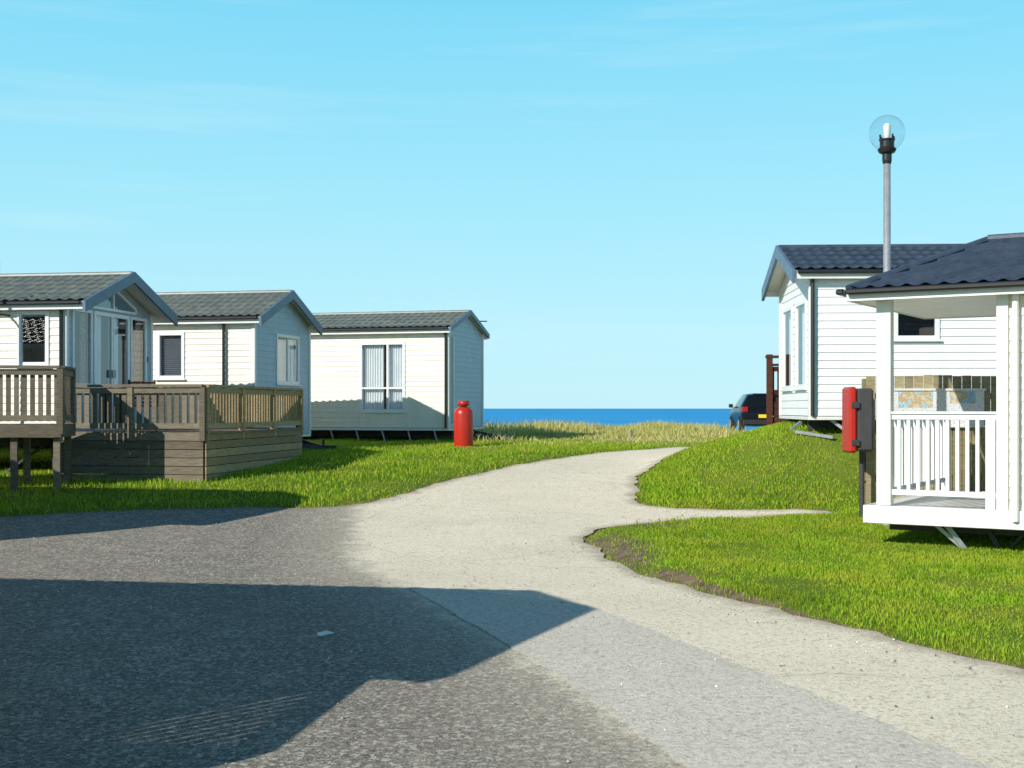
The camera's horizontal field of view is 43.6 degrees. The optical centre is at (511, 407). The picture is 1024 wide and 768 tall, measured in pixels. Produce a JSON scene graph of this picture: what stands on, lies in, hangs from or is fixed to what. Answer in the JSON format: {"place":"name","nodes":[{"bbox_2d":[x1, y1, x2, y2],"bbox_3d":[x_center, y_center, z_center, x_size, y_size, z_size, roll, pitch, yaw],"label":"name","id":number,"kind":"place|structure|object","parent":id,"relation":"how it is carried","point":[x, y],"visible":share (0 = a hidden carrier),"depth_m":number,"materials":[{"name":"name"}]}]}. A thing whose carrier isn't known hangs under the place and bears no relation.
{"place":"outdoors","nodes":[
{"label":"outdoors","id":0,"kind":"place"},
{"bbox_2d":[0,447,1023,767],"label":"road","id":1,"kind":"structure","parent":0,"point":[144,703],"depth_m":8.73,"materials":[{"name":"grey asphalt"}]},
{"bbox_2d":[317,631,334,635],"bbox_3d":[-1.299,1.574,8.933,0.113,0.028,0.067,0,0,0],"label":"litter wrapper","id":2,"kind":"object","parent":1,"relation":"on","point":[323,633],"visible":1,"depth_m":8.92,"materials":[{"name":"plastic"}]},
{"bbox_2d":[405,586,991,767],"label":"road patch","id":3,"kind":"object","parent":1,"relation":"on","point":[827,733],"visible":1,"depth_m":7.05,"materials":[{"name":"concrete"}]},
{"bbox_2d":[0,423,1023,668],"bbox_3d":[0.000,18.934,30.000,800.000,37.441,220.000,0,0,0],"label":"ground","id":4,"kind":"structure","parent":0,"point":[684,577],"depth_m":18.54,"materials":[{"name":"green plant"}]},
{"bbox_2d":[0,365,75,490],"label":"timber deck","id":5,"kind":"structure","parent":4,"relation":"on","point":[64,393],"depth_m":20.02,"materials":[{"name":"brown wood"}]},
{"bbox_2d":[0,271,177,471],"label":"static caravan","id":6,"kind":"object","parent":4,"relation":"on","point":[94,327],"visible":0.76,"depth_m":22.85,"materials":[{"name":"white plastic"}]},
{"bbox_2d":[17,310,146,429],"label":"window frames","id":7,"kind":"structure","parent":6,"relation":"in","point":[129,332],"depth_m":22.94,"materials":[{"name":"white plastic"}]},
{"bbox_2d":[23,311,142,422],"bbox_3d":[-9.729,-0.680,23.936,4.600,2.180,3.040,0,0,10],"label":"window interior","id":8,"kind":"structure","parent":6,"relation":"in","point":[33,325],"depth_m":22.97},
{"bbox_2d":[0,290,336,449],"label":"static caravan","id":9,"kind":"object","parent":4,"relation":"on","point":[260,338],"visible":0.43,"depth_m":27.46,"materials":[{"name":"white plastic"}]},
{"bbox_2d":[155,332,300,385],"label":"window frames","id":10,"kind":"structure","parent":9,"relation":"in","point":[297,339],"depth_m":28.17,"materials":[{"name":"white plastic"}]},
{"bbox_2d":[161,336,294,381],"bbox_3d":[-7.531,-0.960,28.190,5.586,1.420,1.848,0,0,-12],"label":"window interior","id":11,"kind":"structure","parent":9,"relation":"in","point":[161,336],"depth_m":27.93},
{"bbox_2d":[56,384,303,481],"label":"timber deck","id":12,"kind":"structure","parent":4,"relation":"on","point":[230,422],"depth_m":21.50,"materials":[{"name":"brown wood"}]},
{"bbox_2d":[128,380,158,430],"bbox_3d":[-6.550,-0.050,22.700,0.525,0.900,0.500,0,0,-20],"label":"patio chair","id":13,"kind":"object","parent":12,"relation":"on","point":[153,382],"visible":0.27,"depth_m":22.86,"materials":[{"name":"brown wood"}]},
{"bbox_2d":[311,310,511,441],"bbox_3d":[-5.071,-0.696,34.506,10.502,3.732,3.565,0,0,15],"label":"static caravan","id":14,"kind":"object","parent":4,"relation":"on","point":[414,374],"visible":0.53,"depth_m":32.63,"materials":[{"name":"white plastic"}]},
{"bbox_2d":[358,342,405,412],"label":"window frames","id":15,"kind":"structure","parent":14,"relation":"in","point":[361,410],"depth_m":32.40,"materials":[{"name":"white plastic"}]},
{"bbox_2d":[384,345,385,408],"bbox_3d":[-4.741,-0.785,33.126,4.450,1.830,0.450,0,0,15],"label":"window interior","id":16,"kind":"structure","parent":14,"relation":"in","point":[384,345],"depth_m":32.96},
{"bbox_2d":[454,401,472,447],"bbox_3d":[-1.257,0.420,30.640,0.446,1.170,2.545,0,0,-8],"label":"gas cylinder","id":17,"kind":"object","parent":4,"relation":"on","point":[463,424],"visible":0.81,"depth_m":29.42,"materials":[{"name":"red metal"}]},
{"bbox_2d":[628,430,632,437],"bbox_3d":[3.050,0.776,33.000,0.120,0.430,0.114,0,0,0],"label":"wooden bollard","id":18,"kind":"object","parent":4,"relation":"on","point":[630,433],"visible":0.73,"depth_m":32.95,"materials":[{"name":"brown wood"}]},
{"bbox_2d":[729,393,778,431],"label":"parked car","id":19,"kind":"object","parent":4,"relation":"on","point":[748,409],"visible":0.53,"depth_m":44.83,"materials":[{"name":"black paint"}]},
{"bbox_2d":[765,354,787,425],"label":"brown timber deck","id":20,"kind":"structure","parent":4,"relation":"on","point":[772,406],"depth_m":24.39,"materials":[{"name":"brown wood"}]},
{"bbox_2d":[842,387,872,516],"bbox_3d":[4.665,0.710,17.192,0.390,1.980,0.495,0,0,0],"label":"fire extinguisher cabinet","id":21,"kind":"object","parent":4,"relation":"on","point":[857,419],"visible":0.96,"depth_m":16.98,"materials":[{"name":"red plastic"}]},
{"bbox_2d":[762,244,995,438],"bbox_3d":[9.933,-1.071,22.263,10.584,3.602,3.570,0,0,3],"label":"static caravan","id":22,"kind":"object","parent":4,"relation":"on","point":[827,344],"visible":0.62,"depth_m":20.98,"materials":[{"name":"white plastic"}]},
{"bbox_2d":[784,304,804,385],"bbox_3d":[7.188,-1.085,21.303,6.109,1.410,2.095,0,0,29],"label":"window glass","id":23,"kind":"structure","parent":22,"relation":"in","point":[801,309],"depth_m":22.26,"materials":[{"name":"white glass"}]},
{"bbox_2d":[780,299,941,391],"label":"window frames","id":24,"kind":"structure","parent":22,"relation":"in","point":[936,338],"depth_m":21.42,"materials":[{"name":"white plastic"}]},
{"bbox_2d":[898,313,933,335],"bbox_3d":[7.771,-1.085,22.277,5.500,1.570,2.750,0,0,3],"label":"window interior","id":25,"kind":"structure","parent":22,"relation":"in","point":[907,325],"depth_m":21.41,"materials":[{"name":"black glass"}]},
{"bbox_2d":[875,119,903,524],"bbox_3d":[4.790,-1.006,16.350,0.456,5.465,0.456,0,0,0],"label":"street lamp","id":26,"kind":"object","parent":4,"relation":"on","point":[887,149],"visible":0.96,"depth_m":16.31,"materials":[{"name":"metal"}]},
{"bbox_2d":[862,375,995,504],"bbox_3d":[7.035,0.625,17.525,4.471,2.150,0.170,0,0,0],"label":"wooden fence","id":27,"kind":"object","parent":4,"relation":"on","point":[988,383],"visible":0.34,"depth_m":17.44,"materials":[{"name":"brown wood"}]},
{"bbox_2d":[894,388,985,426],"bbox_3d":[5.760,0.000,17.410,1.360,0.530,0.050,0,0,0],"label":"notice board","id":28,"kind":"object","parent":27,"relation":"attached to","point":[944,399],"visible":0.45,"depth_m":17.40,"materials":[{"name":"multicoloured paper"}]},
{"bbox_2d":[836,232,1023,548],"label":"static caravan","id":29,"kind":"object","parent":4,"relation":"on","point":[982,277],"visible":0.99,"depth_m":14.10,"materials":[{"name":"white plastic"}]},
{"bbox_2d":[0,0,1023,408],"label":"sky","id":30,"kind":"structure","parent":0,"point":[611,187],"materials":[{"name":"blue"}]},
{"bbox_2d":[303,417,746,450],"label":"dune grass","id":31,"kind":"structure","parent":0,"point":[659,432],"depth_m":36.21,"materials":[{"name":"green plant"}]},
{"bbox_2d":[484,409,761,432],"bbox_3d":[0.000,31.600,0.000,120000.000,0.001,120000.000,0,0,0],"label":"sea","id":32,"kind":"structure","parent":0,"point":[635,416],"depth_m":5317.85,"materials":[{"name":"liquid"}]},
{"bbox_2d":[572,420,971,515],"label":"lawn grass","id":33,"kind":"structure","parent":0,"point":[721,441],"depth_m":20.51,"materials":[{"name":"green plant"}]},
{"bbox_2d":[584,501,1023,668],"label":"lawn grass","id":34,"kind":"structure","parent":0,"point":[849,577],"depth_m":12.52,"materials":[{"name":"green plant"}]}
]}

